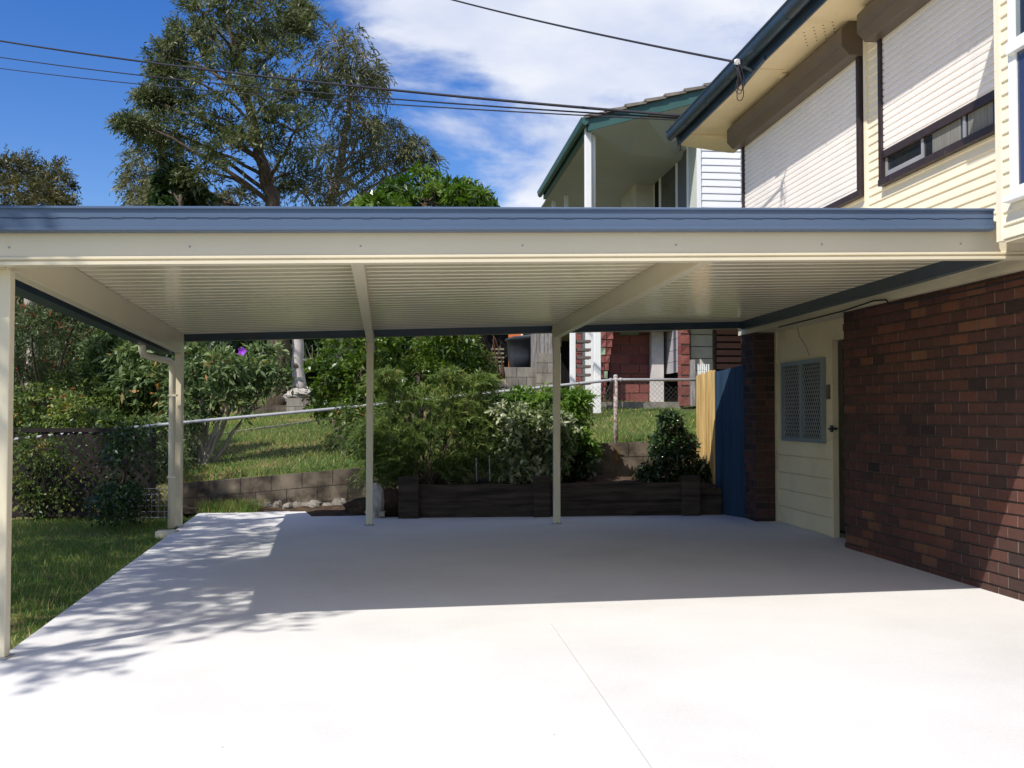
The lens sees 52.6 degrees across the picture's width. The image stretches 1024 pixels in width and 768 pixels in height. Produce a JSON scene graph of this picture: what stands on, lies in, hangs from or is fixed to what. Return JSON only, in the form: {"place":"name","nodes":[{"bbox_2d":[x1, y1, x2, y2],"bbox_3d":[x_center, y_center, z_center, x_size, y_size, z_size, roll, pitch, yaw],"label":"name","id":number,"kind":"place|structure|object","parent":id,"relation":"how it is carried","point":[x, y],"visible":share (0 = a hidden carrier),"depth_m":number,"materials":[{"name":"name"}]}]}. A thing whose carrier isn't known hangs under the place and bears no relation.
{"place":"outdoors","nodes":[
{"label":"outdoors","id":0,"kind":"place"},
{"bbox_2d":[10,514,192,649],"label":"lawn grass","id":1,"kind":"structure","parent":0,"point":[79,524],"depth_m":9.30,"materials":[{"name":"green plant"}]},
{"bbox_2d":[12,428,155,517],"bbox_3d":[-5.439,1.089,12.669,2.098,1.100,0.034,0,-2,-6],"label":"lattice panel","id":2,"kind":"object","parent":1,"relation":"on","point":[45,432],"visible":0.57,"depth_m":12.68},
{"bbox_2d":[155,530,178,538],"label":"splash block","id":3,"kind":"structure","parent":1,"relation":"on","point":[160,533],"depth_m":10.94,"materials":[{"name":"grey concrete"}]},
{"bbox_2d":[156,505,397,516],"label":"bare soil","id":4,"kind":"structure","parent":0,"point":[335,510],"depth_m":13.32,"materials":[{"name":"brown soil"}]},
{"bbox_2d":[148,498,267,513],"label":"edge weeds","id":5,"kind":"object","parent":4,"relation":"on","point":[217,507],"visible":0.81,"depth_m":13.24,"materials":[{"name":"green plant"}]},
{"bbox_2d":[343,487,397,516],"bbox_3d":[-1.687,1.517,13.091,0.966,0.443,0.587,-1,-2,32],"label":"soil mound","id":6,"kind":"object","parent":4,"relation":"on","point":[357,505],"visible":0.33,"depth_m":12.82,"materials":[{"name":"brown soil"}]},
{"bbox_2d":[365,483,385,518],"bbox_3d":[-1.655,1.455,12.571,0.247,0.512,0.298,1,-2,-34],"label":"rock","id":7,"kind":"object","parent":4,"relation":"on","point":[378,504],"visible":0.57,"depth_m":12.47,"materials":[{"name":"grey stone"}]},
{"bbox_2d":[398,474,721,518],"bbox_3d":[0.563,1.402,13.333,4.020,0.524,1.411,0,-2,-6],"label":"timber planter","id":8,"kind":"object","parent":4,"relation":"on","point":[686,495],"visible":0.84,"depth_m":12.72,"materials":[{"name":"dark timber"},{"name":"soil"}]},
{"bbox_2d":[339,363,514,497],"bbox_3d":[-1.042,0.662,13.206,2.285,1.914,1.251,0,-2,-6],"label":"feathery shrub","id":9,"kind":"object","parent":8,"relation":"on","point":[390,466],"visible":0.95,"depth_m":13.08,"materials":[{"name":"green plant"}]},
{"bbox_2d":[475,396,583,483],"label":"variegated shrub","id":10,"kind":"object","parent":8,"relation":"on","point":[521,443],"visible":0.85,"depth_m":13.05,"materials":[{"name":"green plant"}]},
{"bbox_2d":[489,381,603,469],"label":"lime shrub","id":11,"kind":"object","parent":8,"relation":"on","point":[575,401],"visible":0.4,"depth_m":13.45,"materials":[{"name":"green plant"}]},
{"bbox_2d":[548,447,600,482],"bbox_3d":[0.779,1.069,13.495,0.769,0.742,0.621,0,-2,8],"label":"dark undershrub","id":12,"kind":"object","parent":8,"relation":"on","point":[579,470],"visible":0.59,"depth_m":13.36,"materials":[{"name":"green plant"}]},
{"bbox_2d":[631,407,712,482],"bbox_3d":[2.084,0.893,13.474,1.143,1.192,0.833,0,-2,-6],"label":"camellia","id":13,"kind":"object","parent":8,"relation":"on","point":[669,452],"visible":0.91,"depth_m":13.35,"materials":[{"name":"green plant"}]},
{"bbox_2d":[12,384,695,512],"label":"sloping yard","id":14,"kind":"structure","parent":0,"point":[161,497],"depth_m":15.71,"materials":[{"name":"green plant"}]},
{"bbox_2d":[0,143,82,404],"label":"spreading tree","id":15,"kind":"object","parent":14,"relation":"on","point":[38,190],"visible":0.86,"depth_m":30.36,"materials":[{"name":"green plant"}]},
{"bbox_2d":[14,295,87,396],"bbox_3d":[-17.035,-1.574,36.031,6.940,5.004,5.882,0,-2,-6],"label":"background tree","id":16,"kind":"object","parent":14,"relation":"on","point":[17,297],"visible":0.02,"depth_m":35.17,"materials":[{"name":"green plant"}]},
{"bbox_2d":[14,298,105,449],"bbox_3d":[-7.890,-0.096,17.398,2.314,2.842,4.320,1,-2,-26],"label":"bottlebrush bush","id":17,"kind":"object","parent":14,"relation":"on","point":[57,356],"visible":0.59,"depth_m":17.18,"materials":[{"name":"green plant"}]},
{"bbox_2d":[35,305,120,391],"bbox_3d":[-14.316,-1.736,36.627,6.299,5.396,4.363,0,-2,8],"label":"background tree","id":18,"kind":"object","parent":14,"relation":"on","point":[74,329],"depth_m":35.47,"materials":[{"name":"green plant"}]},
{"bbox_2d":[13,362,168,469],"bbox_3d":[-6.058,0.487,15.248,2.776,1.769,3.711,1,-2,-29],"label":"yellowing bush","id":19,"kind":"object","parent":14,"relation":"on","point":[31,412],"visible":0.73,"depth_m":14.44,"materials":[{"name":"green plant"}]},
{"bbox_2d":[71,326,193,419],"bbox_3d":[-6.436,-0.047,17.115,1.767,2.685,3.948,1,-2,-41],"label":"leaved shrub","id":20,"kind":"object","parent":14,"relation":"on","point":[132,367],"visible":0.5,"depth_m":16.20,"materials":[{"name":"green plant"}]},
{"bbox_2d":[141,410,193,483],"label":"mound shrub","id":21,"kind":"object","parent":14,"relation":"on","point":[162,419],"visible":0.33,"depth_m":13.99,"materials":[{"name":"green plant"}]},
{"bbox_2d":[145,158,219,359],"bbox_3d":[-8.344,-2.465,26.212,2.195,6.661,1.828,-1,-2,31],"label":"broadleaf tree","id":22,"kind":"object","parent":14,"relation":"on","point":[161,195],"visible":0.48,"depth_m":26.03,"materials":[{"name":"green plant"}]},
{"bbox_2d":[107,149,264,205],"bbox_3d":[-9.772,-3.177,29.181,5.748,7.599,3.680,-2,-2,42],"label":"gum tree","id":23,"kind":"object","parent":14,"relation":"on","point":[140,191],"visible":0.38,"depth_m":28.87,"materials":[{"name":"green plant"}]},
{"bbox_2d":[189,341,248,398],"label":"background tree","id":24,"kind":"object","parent":14,"relation":"on","point":[236,348],"visible":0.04,"depth_m":32.53,"materials":[{"name":"green plant"}]},
{"bbox_2d":[103,0,343,404],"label":"silky oak","id":25,"kind":"object","parent":14,"relation":"on","point":[296,18],"visible":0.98,"depth_m":25.50,"materials":[{"name":"green plant"}]},
{"bbox_2d":[159,340,303,465],"bbox_3d":[-4.236,0.271,15.502,2.238,2.364,1.410,0,-2,-6],"label":"flowering shrub","id":26,"kind":"object","parent":14,"relation":"on","point":[261,368],"visible":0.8,"depth_m":15.42,"materials":[{"name":"green plant"}]},
{"bbox_2d":[196,339,323,397],"bbox_3d":[-7.983,-1.012,33.227,4.612,4.027,4.497,0,-2,-6],"label":"background tree","id":27,"kind":"object","parent":14,"relation":"on","point":[309,343],"visible":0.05,"depth_m":32.41,"materials":[{"name":"green plant"}]},
{"bbox_2d":[238,405,286,414],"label":"garden wall","id":28,"kind":"structure","parent":14,"relation":"on","point":[270,408],"depth_m":24.51,"materials":[{"name":"concrete"}]},
{"bbox_2d":[208,418,328,437],"bbox_3d":[-4.680,0.866,20.797,0.306,0.458,3.312,-2,-2,43],"label":"garden edging","id":29,"kind":"object","parent":14,"relation":"on","point":[276,426],"visible":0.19,"depth_m":20.80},
{"bbox_2d":[266,340,290,392],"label":"bare tree","id":30,"kind":"object","parent":14,"relation":"on","point":[284,362],"visible":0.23,"depth_m":24.75,"materials":[{"name":"grey plant"}]},
{"bbox_2d":[282,388,310,400],"bbox_3d":[-5.138,0.263,24.916,0.784,0.325,0.474,0,-2,-6],"label":"rock","id":31,"kind":"object","parent":14,"relation":"on","point":[288,394],"visible":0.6,"depth_m":24.74,"materials":[{"name":"white stone"}]},
{"bbox_2d":[291,339,306,389],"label":"tree trunk","id":32,"kind":"object","parent":14,"relation":"on","point":[297,353],"visible":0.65,"depth_m":25.11,"materials":[{"name":"grey plant"}]},
{"bbox_2d":[287,398,315,410],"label":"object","id":33,"kind":"structure","parent":14,"relation":"on","point":[294,404],"depth_m":24.28,"materials":[{"name":"beige concrete"}]},
{"bbox_2d":[303,342,316,364],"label":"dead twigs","id":34,"kind":"object","parent":14,"relation":"on","point":[309,353],"visible":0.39,"depth_m":24.34,"materials":[{"name":"brown plant"}]},
{"bbox_2d":[304,338,359,388],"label":"background tree","id":35,"kind":"object","parent":14,"relation":"on","point":[322,362],"depth_m":34.39,"materials":[{"name":"green plant"}]},
{"bbox_2d":[299,337,404,437],"bbox_3d":[-2.747,-0.030,17.674,1.820,2.168,3.922,0,-2,-6],"label":"citrus bush","id":36,"kind":"object","parent":14,"relation":"on","point":[343,376],"visible":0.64,"depth_m":16.52,"materials":[{"name":"green plant"}]},
{"bbox_2d":[265,18,448,392],"bbox_3d":[-4.276,-4.753,29.001,5.110,10.448,4.431,0,-2,-6],"label":"gum tree","id":37,"kind":"object","parent":14,"relation":"on","point":[375,131],"visible":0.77,"depth_m":28.24,"materials":[{"name":"green plant"}]},
{"bbox_2d":[317,396,399,457],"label":"bush","id":38,"kind":"object","parent":14,"relation":"on","point":[353,415],"visible":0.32,"depth_m":13.79,"materials":[{"name":"green plant"}]},
{"bbox_2d":[343,337,472,385],"bbox_3d":[-2.836,-1.233,32.919,5.658,4.450,4.090,-1,-2,24],"label":"background tree","id":39,"kind":"object","parent":14,"relation":"on","point":[405,347],"visible":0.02,"depth_m":32.46,"materials":[{"name":"green plant"}]},
{"bbox_2d":[348,161,499,410],"bbox_3d":[-1.771,-2.199,22.079,3.599,5.695,3.233,0,-2,-6],"label":"mango tree","id":40,"kind":"object","parent":14,"relation":"on","point":[442,191],"visible":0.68,"depth_m":21.76,"materials":[{"name":"green plant"}]},
{"bbox_2d":[373,335,503,430],"bbox_3d":[-1.448,-0.075,18.362,2.656,1.967,4.278,0,-2,-6],"label":"citrus bush","id":41,"kind":"object","parent":14,"relation":"on","point":[429,357],"visible":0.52,"depth_m":16.99,"materials":[{"name":"green plant"}]},
{"bbox_2d":[477,335,506,378],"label":"bare shrub","id":42,"kind":"object","parent":14,"relation":"on","point":[502,374],"visible":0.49,"depth_m":19.69,"materials":[{"name":"red plant"}]},
{"bbox_2d":[491,348,503,366],"bbox_3d":[-0.319,-0.580,22.652,0.286,0.403,0.020,0,-2,-6],"label":"slatted pallet","id":43,"kind":"object","parent":14,"relation":"on","point":[497,353],"visible":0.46,"depth_m":22.65,"materials":[{"name":"grey wood"}]},
{"bbox_2d":[473,334,529,366],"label":"dark shed","id":44,"kind":"structure","parent":14,"relation":"on","point":[488,339],"depth_m":24.69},
{"bbox_2d":[479,367,536,399],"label":"terrace wall","id":45,"kind":"structure","parent":14,"relation":"on","point":[520,376],"depth_m":20.44,"materials":[{"name":"grey concrete"}]},
{"bbox_2d":[508,334,522,366],"bbox_3d":[0.078,-1.115,21.969,0.294,1.567,0.177,0,-2,-6],"label":"orange board","id":46,"kind":"object","parent":14,"relation":"on","point":[510,335],"depth_m":21.96,"materials":[{"name":"paint"}]},
{"bbox_2d":[505,334,530,366],"bbox_3d":[0.160,-0.609,21.127,0.597,0.800,0.597,0,-2,-6],"label":"wheelie bin","id":47,"kind":"object","parent":14,"relation":"on","point":[519,350],"visible":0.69,"depth_m":20.90,"materials":[{"name":"plastic"}]},
{"bbox_2d":[536,353,560,392],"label":"terrace wall","id":48,"kind":"structure","parent":14,"relation":"on","point":[544,366],"depth_m":20.31,"materials":[{"name":"grey concrete"}]},
{"bbox_2d":[531,333,552,366],"bbox_3d":[0.660,-0.844,20.507,0.573,1.024,0.046,0,-2,0],"label":"paling fence","id":49,"kind":"object","parent":48,"relation":"on","point":[541,343],"visible":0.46,"depth_m":20.49,"materials":[{"name":"grey wood"}]},
{"bbox_2d":[537,82,741,412],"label":"neighbour house","id":50,"kind":"structure","parent":14,"relation":"on","point":[612,162],"depth_m":20.05,"materials":[{"name":"wood"}]},
{"bbox_2d":[653,179,659,206],"bbox_3d":[3.064,-2.962,21.818,0.032,2.971,0.510,0,-2,-6],"label":"window","id":51,"kind":"structure","parent":50,"relation":"in","point":[656,187],"depth_m":21.90,"materials":[{"name":"black glass"}]},
{"bbox_2d":[660,164,675,206],"bbox_3d":[3.160,-2.963,20.879,0.032,2.917,1.309,0,-2,-6],"label":"window","id":52,"kind":"structure","parent":50,"relation":"in","point":[668,181],"depth_m":20.90,"materials":[{"name":"grey glass"}]},
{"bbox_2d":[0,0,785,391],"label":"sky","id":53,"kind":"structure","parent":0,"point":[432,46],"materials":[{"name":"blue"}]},
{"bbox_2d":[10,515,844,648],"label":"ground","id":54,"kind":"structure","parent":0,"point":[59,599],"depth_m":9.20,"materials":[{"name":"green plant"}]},
{"bbox_2d":[12,423,94,522],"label":"dark shrub","id":55,"kind":"object","parent":54,"relation":"on","point":[22,445],"visible":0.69,"depth_m":12.51,"materials":[{"name":"green plant"}]},
{"bbox_2d":[62,419,165,532],"bbox_3d":[-4.924,1.105,12.784,1.297,1.374,3.296,1,-2,-17],"label":"dark shrub","id":56,"kind":"object","parent":54,"relation":"on","point":[127,496],"visible":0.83,"depth_m":11.70,"materials":[{"name":"green plant"}]},
{"bbox_2d":[122,485,167,520],"bbox_3d":[-4.407,1.448,12.579,0.696,0.448,0.010,0,-2,-6],"label":"wire grid","id":57,"kind":"object","parent":54,"relation":"on","point":[158,494],"visible":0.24,"depth_m":12.59,"materials":[{"name":"metal"}]},
{"bbox_2d":[183,442,694,514],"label":"retaining wall","id":58,"kind":"structure","parent":54,"relation":"on","point":[309,489],"depth_m":13.71,"materials":[{"name":"concrete"}]},
{"bbox_2d":[13,374,695,496],"bbox_3d":[-2.222,0.782,13.845,9.638,1.853,0.083,0,-2,-6],"label":"chain link fence","id":59,"kind":"object","parent":58,"relation":"on","point":[615,379],"visible":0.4,"depth_m":13.82,"materials":[{"name":"metal"}]},
{"bbox_2d":[696,370,714,486],"bbox_3d":[2.588,0.618,13.709,0.065,1.573,1.077,0,-2,-2],"label":"yellow fence","id":60,"kind":"object","parent":54,"relation":"on","point":[705,408],"visible":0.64,"depth_m":13.63,"materials":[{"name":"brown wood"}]},
{"bbox_2d":[666,0,1023,600],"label":"house","id":61,"kind":"structure","parent":54,"relation":"on","point":[889,426],"depth_m":8.73,"materials":[{"name":"brown brick"}]},
{"bbox_2d":[0,68,676,120],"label":"overhead cable","id":62,"kind":"object","parent":61,"relation":"attached to","point":[371,102],"visible":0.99,"depth_m":16.56,"materials":[{"name":"black rubber"}]},
{"bbox_2d":[0,57,678,118],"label":"overhead cable","id":63,"kind":"object","parent":61,"relation":"attached to","point":[370,96],"visible":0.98,"depth_m":16.54,"materials":[{"name":"black rubber"}]},
{"bbox_2d":[0,40,680,116],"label":"overhead cable","id":64,"kind":"object","parent":61,"relation":"attached to","point":[505,100],"visible":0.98,"depth_m":16.41,"materials":[{"name":"black rubber"}]},
{"bbox_2d":[452,0,734,62],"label":"overhead cable","id":65,"kind":"object","parent":61,"relation":"attached to","point":[666,48],"visible":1,"depth_m":12.44,"materials":[{"name":"black rubber"}]},
{"bbox_2d":[715,364,746,517],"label":"blue gate","id":66,"kind":"structure","parent":61,"relation":"attached to","point":[730,471],"depth_m":12.80,"materials":[{"name":"metal"}]},
{"bbox_2d":[781,357,825,442],"bbox_3d":[3.169,0.187,11.301,0.043,0.889,1.181,0,-2,-6],"label":"security window","id":67,"kind":"structure","parent":61,"relation":"in","point":[803,382],"depth_m":11.25,"materials":[{"name":"grey metal"}]},
{"bbox_2d":[828,340,845,537],"bbox_3d":[3.354,0.447,10.057,0.192,2.200,1.005,0,-2,-6],"label":"door","id":68,"kind":"structure","parent":61,"relation":"in","point":[831,428],"depth_m":10.48,"materials":[{"name":"black wood"}]},
{"bbox_2d":[885,101,994,176],"bbox_3d":[3.350,-1.917,7.543,0.016,0.239,2.699,0,-2,-6],"label":"window","id":69,"kind":"structure","parent":61,"relation":"in","point":[983,117],"depth_m":7.96,"materials":[{"name":"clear glass"}]},
{"bbox_2d":[1001,0,1023,202],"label":"bay window","id":70,"kind":"structure","parent":61,"relation":"in","point":[1015,8],"depth_m":5.84,"materials":[{"name":"white paint"}]},
{"bbox_2d":[0,511,1023,767],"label":"concrete slab","id":71,"kind":"structure","parent":0,"point":[286,639],"depth_m":5.39,"materials":[{"name":"grey concrete"}]},
{"bbox_2d":[0,206,1023,660],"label":"carport","id":72,"kind":"object","parent":71,"relation":"on","point":[164,280],"visible":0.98,"depth_m":6.38,"materials":[{"name":"beige metal"}]}
]}

